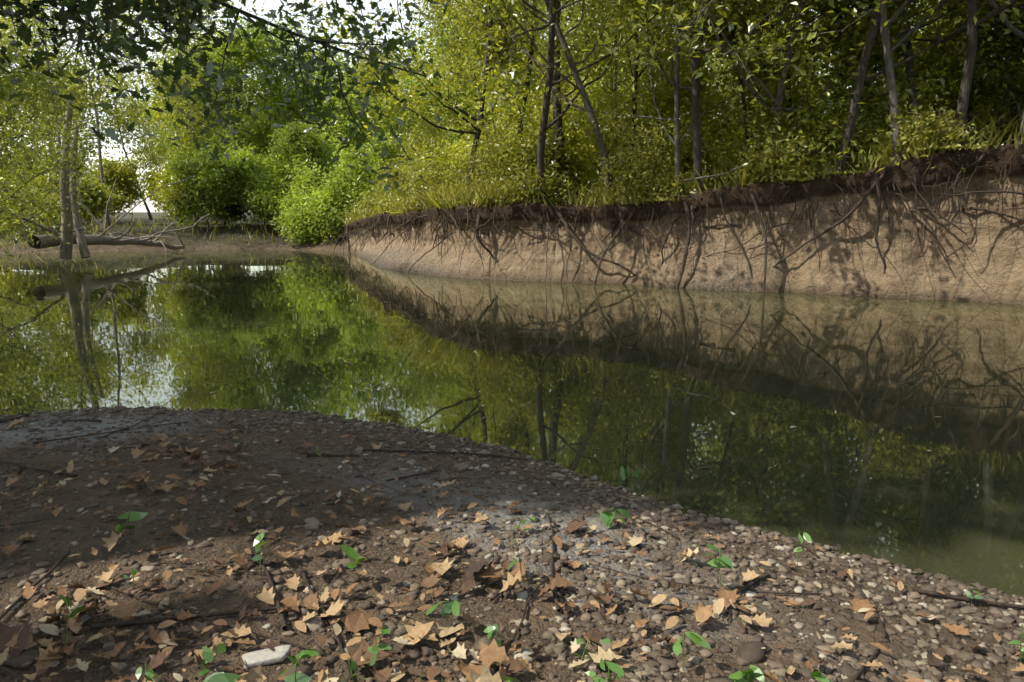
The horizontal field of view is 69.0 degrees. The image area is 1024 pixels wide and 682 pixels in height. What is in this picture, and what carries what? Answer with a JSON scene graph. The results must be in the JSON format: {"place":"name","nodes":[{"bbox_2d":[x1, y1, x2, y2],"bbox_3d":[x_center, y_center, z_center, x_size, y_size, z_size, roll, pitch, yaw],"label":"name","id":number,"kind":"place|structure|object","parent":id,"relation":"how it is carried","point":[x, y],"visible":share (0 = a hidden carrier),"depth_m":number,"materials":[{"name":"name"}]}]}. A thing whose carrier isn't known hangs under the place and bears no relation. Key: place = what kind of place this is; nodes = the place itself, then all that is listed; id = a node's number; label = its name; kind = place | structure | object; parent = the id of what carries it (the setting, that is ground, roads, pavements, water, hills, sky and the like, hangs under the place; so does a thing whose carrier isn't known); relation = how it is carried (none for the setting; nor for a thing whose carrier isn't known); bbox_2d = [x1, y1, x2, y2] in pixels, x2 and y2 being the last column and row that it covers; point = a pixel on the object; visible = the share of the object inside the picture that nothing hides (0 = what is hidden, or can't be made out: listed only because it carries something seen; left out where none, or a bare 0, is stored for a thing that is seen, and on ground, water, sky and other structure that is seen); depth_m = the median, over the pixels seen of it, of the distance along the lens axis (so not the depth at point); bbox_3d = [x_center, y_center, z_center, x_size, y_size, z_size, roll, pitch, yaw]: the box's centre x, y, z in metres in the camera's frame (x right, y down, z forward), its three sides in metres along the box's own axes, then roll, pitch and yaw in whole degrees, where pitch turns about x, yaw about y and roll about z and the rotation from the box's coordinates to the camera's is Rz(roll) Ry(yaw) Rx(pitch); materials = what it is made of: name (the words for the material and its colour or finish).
{"place":"outdoors","nodes":[
{"label":"outdoors","id":0,"kind":"place"},
{"bbox_2d":[0,0,974,211],"label":"sky","id":1,"kind":"structure","parent":0,"point":[268,5],"materials":[{"name":"white"}]},
{"bbox_2d":[0,169,1023,681],"bbox_3d":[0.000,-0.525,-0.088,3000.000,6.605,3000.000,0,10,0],"label":"terrain","id":2,"kind":"structure","parent":0,"point":[312,563],"depth_m":3.94,"materials":[{"name":"brown soil"}]},
{"bbox_2d":[0,17,105,263],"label":"tree","id":3,"kind":"object","parent":2,"relation":"on","point":[4,94],"visible":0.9,"depth_m":16.66,"materials":[{"name":"green plant"}]},
{"bbox_2d":[0,18,114,272],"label":"tree","id":4,"kind":"object","parent":2,"relation":"on","point":[18,186],"visible":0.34,"depth_m":28.34,"materials":[{"name":"green plant"}]},
{"bbox_2d":[5,61,111,221],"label":"tree","id":5,"kind":"object","parent":2,"relation":"on","point":[77,116],"visible":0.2,"depth_m":63.22,"materials":[{"name":"green plant"}]},
{"bbox_2d":[10,49,140,167],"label":"tree","id":6,"kind":"object","parent":2,"relation":"on","point":[89,150],"visible":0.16,"depth_m":70.98,"materials":[{"name":"green plant"}]},
{"bbox_2d":[0,0,164,158],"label":"tree","id":7,"kind":"object","parent":2,"relation":"on","point":[122,87],"visible":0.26,"depth_m":39.43,"materials":[{"name":"green plant"}]},
{"bbox_2d":[0,3,174,274],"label":"tree","id":8,"kind":"object","parent":2,"relation":"on","point":[73,92],"visible":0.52,"depth_m":19.88,"materials":[{"name":"green plant"}]},
{"bbox_2d":[0,0,176,243],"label":"tree","id":9,"kind":"object","parent":2,"relation":"on","point":[53,149],"visible":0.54,"depth_m":22.43,"materials":[{"name":"green plant"}]},
{"bbox_2d":[3,0,175,225],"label":"tree","id":10,"kind":"object","parent":2,"relation":"on","point":[99,143],"visible":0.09,"depth_m":45.00,"materials":[{"name":"green plant"}]},
{"bbox_2d":[69,174,115,219],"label":"shrub","id":11,"kind":"object","parent":2,"relation":"on","point":[96,203],"visible":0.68,"depth_m":43.92,"materials":[{"name":"green plant"}]},
{"bbox_2d":[7,94,209,259],"bbox_3d":[-16.289,-6.456,31.057,6.061,6.157,13.599,0,10,0],"label":"fallen tree","id":12,"kind":"object","parent":2,"relation":"on","point":[80,239],"visible":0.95,"depth_m":28.21,"materials":[{"name":"brown wood"}]},
{"bbox_2d":[79,152,148,223],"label":"shrub","id":13,"kind":"object","parent":2,"relation":"on","point":[126,173],"visible":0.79,"depth_m":47.88,"materials":[{"name":"green plant"}]},
{"bbox_2d":[84,64,178,219],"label":"tree","id":14,"kind":"object","parent":2,"relation":"on","point":[133,116],"visible":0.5,"depth_m":72.86,"materials":[{"name":"green plant"}]},
{"bbox_2d":[117,93,175,217],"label":"tree","id":15,"kind":"object","parent":2,"relation":"on","point":[154,151],"visible":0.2,"depth_m":82.73,"materials":[{"name":"green plant"}]},
{"bbox_2d":[145,163,186,220],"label":"shrub","id":16,"kind":"object","parent":2,"relation":"on","point":[159,179],"visible":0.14,"depth_m":51.87,"materials":[{"name":"green plant"}]},
{"bbox_2d":[149,167,209,226],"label":"shrub","id":17,"kind":"object","parent":2,"relation":"on","point":[173,193],"visible":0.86,"depth_m":43.83,"materials":[{"name":"green plant"}]},
{"bbox_2d":[129,48,242,225],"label":"tree","id":18,"kind":"object","parent":2,"relation":"on","point":[184,130],"visible":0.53,"depth_m":44.99,"materials":[{"name":"green plant"}]},
{"bbox_2d":[162,185,224,230],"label":"shrub","id":19,"kind":"object","parent":2,"relation":"on","point":[197,214],"visible":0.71,"depth_m":44.34,"materials":[{"name":"green plant"}]},
{"bbox_2d":[126,0,274,219],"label":"tree","id":20,"kind":"object","parent":2,"relation":"on","point":[162,116],"visible":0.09,"depth_m":54.66,"materials":[{"name":"green plant"}]},
{"bbox_2d":[159,142,245,230],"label":"shrub","id":21,"kind":"object","parent":2,"relation":"on","point":[210,187],"visible":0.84,"depth_m":43.15,"materials":[{"name":"green plant"}]},
{"bbox_2d":[164,126,255,230],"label":"tree","id":22,"kind":"object","parent":2,"relation":"on","point":[221,149],"visible":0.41,"depth_m":44.17,"materials":[{"name":"green plant"}]},
{"bbox_2d":[153,2,293,224],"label":"tree","id":23,"kind":"object","parent":2,"relation":"on","point":[245,48],"visible":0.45,"depth_m":49.45,"materials":[{"name":"green plant"}]},
{"bbox_2d":[211,141,264,230],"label":"shrub","id":24,"kind":"object","parent":2,"relation":"on","point":[234,160],"visible":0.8,"depth_m":43.45,"materials":[{"name":"green plant"}]},
{"bbox_2d":[0,0,492,196],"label":"overhanging tree boughs","id":25,"kind":"object","parent":2,"relation":"on","point":[110,9],"visible":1,"depth_m":9.68,"materials":[{"name":"green plant"}]},
{"bbox_2d":[237,171,288,232],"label":"shrub","id":26,"kind":"object","parent":2,"relation":"on","point":[268,188],"visible":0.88,"depth_m":43.76,"materials":[{"name":"green plant"}]},
{"bbox_2d":[236,104,294,213],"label":"tree","id":27,"kind":"object","parent":2,"relation":"on","point":[260,139],"visible":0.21,"depth_m":61.91,"materials":[{"name":"green plant"}]},
{"bbox_2d":[242,645,291,667],"bbox_3d":[-0.954,1.226,2.889,0.188,0.041,0.086,-2,10,-13],"label":"stone","id":28,"kind":"object","parent":2,"relation":"on","point":[264,657],"visible":0.99,"depth_m":2.87,"materials":[{"name":"white stone"}]},
{"bbox_2d":[229,9,318,152],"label":"tree","id":29,"kind":"object","parent":2,"relation":"on","point":[262,84],"visible":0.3,"depth_m":54.31,"materials":[{"name":"green plant"}]},
{"bbox_2d":[269,177,319,227],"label":"shrub","id":30,"kind":"object","parent":2,"relation":"on","point":[295,194],"visible":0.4,"depth_m":42.89,"materials":[{"name":"green plant"}]},
{"bbox_2d":[269,203,327,244],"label":"shrub","id":31,"kind":"object","parent":2,"relation":"on","point":[290,220],"visible":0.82,"depth_m":41.43,"materials":[{"name":"green plant"}]},
{"bbox_2d":[253,119,343,191],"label":"shrub","id":32,"kind":"object","parent":2,"relation":"on","point":[267,159],"visible":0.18,"depth_m":44.76,"materials":[{"name":"green plant"}]},
{"bbox_2d":[266,116,337,200],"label":"shrub","id":33,"kind":"object","parent":2,"relation":"on","point":[308,173],"visible":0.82,"depth_m":43.72,"materials":[{"name":"green plant"}]},
{"bbox_2d":[272,121,339,190],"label":"shrub","id":34,"kind":"object","parent":2,"relation":"on","point":[313,154],"visible":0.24,"depth_m":44.40,"materials":[{"name":"green plant"}]},
{"bbox_2d":[253,27,362,143],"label":"tree","id":35,"kind":"object","parent":2,"relation":"on","point":[291,92],"visible":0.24,"depth_m":52.51,"materials":[{"name":"green plant"}]},
{"bbox_2d":[268,130,348,189],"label":"shrub","id":36,"kind":"object","parent":2,"relation":"on","point":[328,149],"visible":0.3,"depth_m":44.88,"materials":[{"name":"green plant"}]},
{"bbox_2d":[288,181,350,243],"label":"shrub","id":37,"kind":"object","parent":2,"relation":"on","point":[322,208],"visible":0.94,"depth_m":40.43,"materials":[{"name":"green plant"}]},
{"bbox_2d":[308,141,382,240],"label":"shrub","id":38,"kind":"object","parent":2,"relation":"on","point":[339,182],"visible":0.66,"depth_m":40.13,"materials":[{"name":"green plant"}]},
{"bbox_2d":[290,46,410,161],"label":"tree","id":39,"kind":"object","parent":2,"relation":"on","point":[344,132],"visible":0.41,"depth_m":50.50,"materials":[{"name":"green plant"}]},
{"bbox_2d":[345,129,409,193],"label":"shrub","id":40,"kind":"object","parent":2,"relation":"on","point":[386,144],"visible":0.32,"depth_m":42.52,"materials":[{"name":"green plant"}]},
{"bbox_2d":[350,21,449,138],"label":"tree","id":41,"kind":"object","parent":2,"relation":"on","point":[407,83],"visible":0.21,"depth_m":57.33,"materials":[{"name":"green plant"}]},
{"bbox_2d":[343,36,457,179],"bbox_3d":[-5.101,-10.005,35.566,3.976,8.374,6.808,9,13,42],"label":"tree","id":42,"kind":"object","parent":2,"relation":"on","point":[433,132],"depth_m":34.99,"materials":[{"name":"green plant"}]},
{"bbox_2d":[290,0,586,188],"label":"tree","id":43,"kind":"object","parent":2,"relation":"on","point":[435,99],"visible":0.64,"depth_m":22.99,"materials":[{"name":"green plant"}]},
{"bbox_2d":[397,135,480,178],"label":"terrace shrub","id":44,"kind":"object","parent":2,"relation":"on","point":[464,145],"visible":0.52,"depth_m":31.47,"materials":[{"name":"green plant"}]},
{"bbox_2d":[396,15,514,140],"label":"tree","id":45,"kind":"object","parent":2,"relation":"on","point":[441,83],"visible":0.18,"depth_m":49.71,"materials":[{"name":"green plant"}]},
{"bbox_2d":[397,0,547,136],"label":"terrace tree","id":46,"kind":"object","parent":2,"relation":"on","point":[437,29],"visible":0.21,"depth_m":41.00,"materials":[{"name":"green plant"}]},
{"bbox_2d":[455,113,528,189],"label":"terrace shrub","id":47,"kind":"object","parent":2,"relation":"on","point":[503,131],"visible":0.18,"depth_m":26.35,"materials":[{"name":"green plant"}]},
{"bbox_2d":[408,0,587,199],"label":"tree","id":48,"kind":"object","parent":2,"relation":"on","point":[556,77],"visible":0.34,"depth_m":23.04,"materials":[{"name":"green plant"}]},
{"bbox_2d":[0,250,1023,596],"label":"water surface","id":49,"kind":"object","parent":2,"relation":"on","point":[872,454],"depth_m":8.89,"materials":[{"name":"green liquid"}]},
{"bbox_2d":[0,411,1023,681],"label":"sticks","id":50,"kind":"object","parent":2,"relation":"on","point":[324,607],"visible":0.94,"depth_m":3.56,"materials":[{"name":"brown wood"}]},
{"bbox_2d":[0,104,1023,250],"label":"fringe grass","id":51,"kind":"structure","parent":2,"relation":"on","point":[997,139],"depth_m":20.35,"materials":[{"name":"green plant"}]},
{"bbox_2d":[0,405,1023,681],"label":"gravel stones","id":52,"kind":"object","parent":2,"relation":"on","point":[752,651],"visible":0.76,"depth_m":3.71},
{"bbox_2d":[0,413,1023,681],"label":"leaf litter","id":53,"kind":"object","parent":2,"relation":"on","point":[16,641],"visible":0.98,"depth_m":3.23,"materials":[{"name":"brown plant"}]},
{"bbox_2d":[455,21,568,140],"bbox_3d":[-0.106,-11.110,38.358,5.965,9.484,4.246,6,11,34],"label":"tree","id":54,"kind":"object","parent":2,"relation":"on","point":[486,96],"depth_m":37.96,"materials":[{"name":"green plant"}]},
{"bbox_2d":[427,0,597,172],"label":"tree","id":55,"kind":"object","parent":2,"relation":"on","point":[506,61],"depth_m":26.52,"materials":[{"name":"green plant"}]},
{"bbox_2d":[486,116,585,202],"bbox_3d":[0.649,-5.300,22.831,3.155,3.276,4.170,0,10,0],"label":"terrace shrub","id":56,"kind":"object","parent":2,"relation":"on","point":[551,144],"visible":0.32,"depth_m":21.95,"materials":[{"name":"green plant"}]},
{"bbox_2d":[59,446,1023,681],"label":"seedlings","id":57,"kind":"object","parent":2,"relation":"on","point":[748,675],"visible":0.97,"depth_m":2.86,"materials":[{"name":"green plant"}]},
{"bbox_2d":[422,0,669,160],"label":"tree","id":58,"kind":"object","parent":2,"relation":"on","point":[526,83],"visible":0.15,"depth_m":27.49,"materials":[{"name":"green plant"}]},
{"bbox_2d":[508,98,592,154],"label":"terrace shrub","id":59,"kind":"object","parent":2,"relation":"on","point":[534,121],"visible":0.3,"depth_m":24.41,"materials":[{"name":"green plant"}]},
{"bbox_2d":[398,0,735,192],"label":"tree","id":60,"kind":"object","parent":2,"relation":"on","point":[517,5],"visible":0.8,"depth_m":19.78,"materials":[{"name":"green plant"}]},
{"bbox_2d":[409,0,740,203],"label":"tree","id":61,"kind":"object","parent":2,"relation":"on","point":[544,127],"visible":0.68,"depth_m":20.70,"materials":[{"name":"green plant"}]},
{"bbox_2d":[532,52,620,152],"bbox_3d":[2.866,-9.810,34.331,4.581,7.998,7.147,0,10,0],"label":"terrace sapling","id":62,"kind":"object","parent":2,"relation":"on","point":[573,81],"depth_m":34.92,"materials":[{"name":"green plant"}]},
{"bbox_2d":[546,138,615,198],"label":"terrace shrub","id":63,"kind":"object","parent":2,"relation":"on","point":[580,163],"visible":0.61,"depth_m":22.76,"materials":[{"name":"green plant"}]},
{"bbox_2d":[562,80,667,187],"bbox_3d":[3.182,-6.307,24.291,3.831,4.096,4.185,0,10,0],"label":"terrace shrub","id":64,"kind":"object","parent":2,"relation":"on","point":[611,151],"visible":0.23,"depth_m":23.61,"materials":[{"name":"green plant"}]},
{"bbox_2d":[560,0,686,109],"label":"terrace tree","id":65,"kind":"object","parent":2,"relation":"on","point":[615,73],"visible":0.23,"depth_m":28.60,"materials":[{"name":"green plant"}]},
{"bbox_2d":[564,43,719,128],"bbox_3d":[5.533,-8.950,30.716,6.745,7.441,4.447,0,10,0],"label":"terrace sapling","id":66,"kind":"object","parent":2,"relation":"on","point":[642,85],"depth_m":30.26,"materials":[{"name":"green plant"}]},
{"bbox_2d":[539,0,765,182],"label":"tree","id":67,"kind":"object","parent":2,"relation":"on","point":[635,75],"visible":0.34,"depth_m":23.41,"materials":[{"name":"green plant"}]},
{"bbox_2d":[558,20,752,177],"bbox_3d":[4.184,-6.997,22.874,5.732,5.818,4.322,0,10,0],"label":"terrace sapling","id":68,"kind":"object","parent":2,"relation":"on","point":[663,95],"depth_m":22.26,"materials":[{"name":"green plant"}]},
{"bbox_2d":[440,0,883,195],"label":"tree","id":69,"kind":"object","parent":2,"relation":"on","point":[677,142],"visible":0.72,"depth_m":18.94,"materials":[{"name":"green plant"}]},
{"bbox_2d":[653,130,739,186],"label":"terrace shrub","id":70,"kind":"object","parent":2,"relation":"on","point":[687,160],"visible":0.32,"depth_m":24.01,"materials":[{"name":"green plant"}]},
{"bbox_2d":[662,109,760,188],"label":"terrace shrub","id":71,"kind":"object","parent":2,"relation":"on","point":[733,131],"visible":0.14,"depth_m":25.96,"materials":[{"name":"green plant"}]},
{"bbox_2d":[592,0,843,191],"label":"tree","id":72,"kind":"object","parent":2,"relation":"on","point":[696,131],"visible":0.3,"depth_m":18.95,"materials":[{"name":"green plant"}]},
{"bbox_2d":[623,0,850,156],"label":"tree","id":73,"kind":"object","parent":2,"relation":"on","point":[807,11],"visible":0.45,"depth_m":19.32,"materials":[{"name":"green plant"}]},
{"bbox_2d":[689,96,796,186],"bbox_3d":[6.136,-4.868,19.210,2.794,2.740,2.852,0,10,0],"label":"shrub","id":74,"kind":"object","parent":2,"relation":"on","point":[756,135],"visible":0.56,"depth_m":18.93,"materials":[{"name":"green plant"}]},
{"bbox_2d":[671,0,823,169],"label":"terrace sapling","id":75,"kind":"object","parent":2,"relation":"on","point":[752,68],"depth_m":21.22,"materials":[{"name":"green plant"}]},
{"bbox_2d":[722,73,844,157],"bbox_3d":[8.630,-6.647,23.802,3.670,4.122,3.635,0,10,0],"label":"terrace shrub","id":76,"kind":"object","parent":2,"relation":"on","point":[792,91],"visible":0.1,"depth_m":23.80,"materials":[{"name":"green plant"}]},
{"bbox_2d":[758,107,878,169],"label":"terrace shrub","id":77,"kind":"object","parent":2,"relation":"on","point":[822,141],"visible":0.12,"depth_m":18.89,"materials":[{"name":"green plant"}]},
{"bbox_2d":[626,0,1011,182],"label":"tree","id":78,"kind":"object","parent":2,"relation":"on","point":[753,45],"visible":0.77,"depth_m":17.39,"materials":[{"name":"green plant"}]},
{"bbox_2d":[819,0,942,136],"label":"tree","id":79,"kind":"object","parent":2,"relation":"on","point":[910,65],"visible":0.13,"depth_m":18.54,"materials":[{"name":"green plant"}]},
{"bbox_2d":[795,0,986,146],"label":"tree","id":80,"kind":"object","parent":2,"relation":"on","point":[850,22],"depth_m":20.42,"materials":[{"name":"green plant"}]},
{"bbox_2d":[770,0,1023,160],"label":"tree","id":81,"kind":"object","parent":2,"relation":"on","point":[948,59],"visible":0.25,"depth_m":18.67,"materials":[{"name":"green plant"}]},
{"bbox_2d":[790,0,1023,145],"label":"tree","id":82,"kind":"object","parent":2,"relation":"on","point":[970,26],"visible":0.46,"depth_m":16.13,"materials":[{"name":"green plant"}]},
{"bbox_2d":[836,0,1022,173],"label":"tree","id":83,"kind":"object","parent":2,"relation":"on","point":[861,78],"visible":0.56,"depth_m":16.86,"materials":[{"name":"grey plant"}]},
{"bbox_2d":[880,0,1023,162],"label":"tree","id":84,"kind":"object","parent":2,"relation":"on","point":[888,49],"visible":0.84,"depth_m":16.56,"materials":[{"name":"grey plant"}]},
{"bbox_2d":[919,0,1023,136],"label":"shrub","id":85,"kind":"object","parent":2,"relation":"on","point":[985,80],"depth_m":18.22,"materials":[{"name":"green plant"}]},
{"bbox_2d":[946,62,1023,142],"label":"terrace shrub","id":86,"kind":"object","parent":2,"relation":"on","point":[993,110],"visible":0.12,"depth_m":22.84,"materials":[{"name":"green plant"}]},
{"bbox_2d":[949,36,1023,125],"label":"terrace shrub","id":87,"kind":"object","parent":2,"relation":"on","point":[1016,92],"visible":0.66,"depth_m":18.51,"materials":[{"name":"green plant"}]},
{"bbox_2d":[346,144,1023,304],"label":"river bank","id":88,"kind":"structure","parent":0,"point":[955,277],"depth_m":18.44,"materials":[{"name":"brown soil"}]},
{"bbox_2d":[365,161,434,210],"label":"shrub","id":89,"kind":"object","parent":88,"relation":"on","point":[390,188],"visible":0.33,"depth_m":30.91,"materials":[{"name":"green plant"}]},
{"bbox_2d":[385,154,465,211],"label":"shrub","id":90,"kind":"object","parent":88,"relation":"on","point":[403,207],"visible":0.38,"depth_m":25.76,"materials":[{"name":"green plant"}]},
{"bbox_2d":[386,156,470,209],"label":"shrub","id":91,"kind":"object","parent":88,"relation":"on","point":[432,179],"visible":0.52,"depth_m":25.55,"materials":[{"name":"green plant"}]},
{"bbox_2d":[416,124,532,221],"bbox_3d":[-0.684,-5.077,22.987,3.934,3.104,3.062,-9,13,-42],"label":"shrub","id":92,"kind":"object","parent":88,"relation":"on","point":[478,168],"visible":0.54,"depth_m":22.75,"materials":[{"name":"green plant"}]},
{"bbox_2d":[461,127,574,187],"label":"shrub","id":93,"kind":"object","parent":88,"relation":"on","point":[513,152],"visible":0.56,"depth_m":22.16,"materials":[{"name":"green plant"}]},
{"bbox_2d":[489,161,587,202],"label":"shrub","id":94,"kind":"object","parent":88,"relation":"on","point":[522,184],"visible":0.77,"depth_m":21.20,"materials":[{"name":"green plant"}]},
{"bbox_2d":[562,90,693,237],"bbox_3d":[3.214,-4.638,19.917,3.723,3.686,3.406,0,10,0],"label":"shrub","id":95,"kind":"object","parent":88,"relation":"on","point":[645,151],"visible":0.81,"depth_m":19.47,"materials":[{"name":"green plant"}]},
{"bbox_2d":[579,143,717,201],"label":"shrub","id":96,"kind":"object","parent":88,"relation":"on","point":[618,177],"visible":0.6,"depth_m":19.92,"materials":[{"name":"green plant"}]},
{"bbox_2d":[333,151,1023,301],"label":"bank roots","id":97,"kind":"object","parent":88,"relation":"on","point":[876,184],"visible":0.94,"depth_m":19.15,"materials":[{"name":"brown wood"}]},
{"bbox_2d":[737,125,844,182],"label":"shrub","id":98,"kind":"object","parent":88,"relation":"on","point":[777,155],"visible":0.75,"depth_m":18.02,"materials":[{"name":"green plant"}]},
{"bbox_2d":[764,101,890,175],"bbox_3d":[7.906,-4.634,18.219,3.306,2.289,3.045,3,10,20],"label":"shrub","id":99,"kind":"object","parent":88,"relation":"on","point":[842,130],"visible":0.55,"depth_m":17.89,"materials":[{"name":"green plant"}]},
{"bbox_2d":[782,1,930,167],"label":"terrace shrub","id":100,"kind":"object","parent":88,"relation":"on","point":[853,41],"visible":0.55,"depth_m":18.41,"materials":[{"name":"green plant"}]},
{"bbox_2d":[873,94,998,164],"bbox_3d":[9.232,-4.540,16.409,2.361,1.617,2.577,-3,10,-16],"label":"shrub","id":101,"kind":"object","parent":88,"relation":"on","point":[917,125],"visible":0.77,"depth_m":16.18,"materials":[{"name":"green plant"}]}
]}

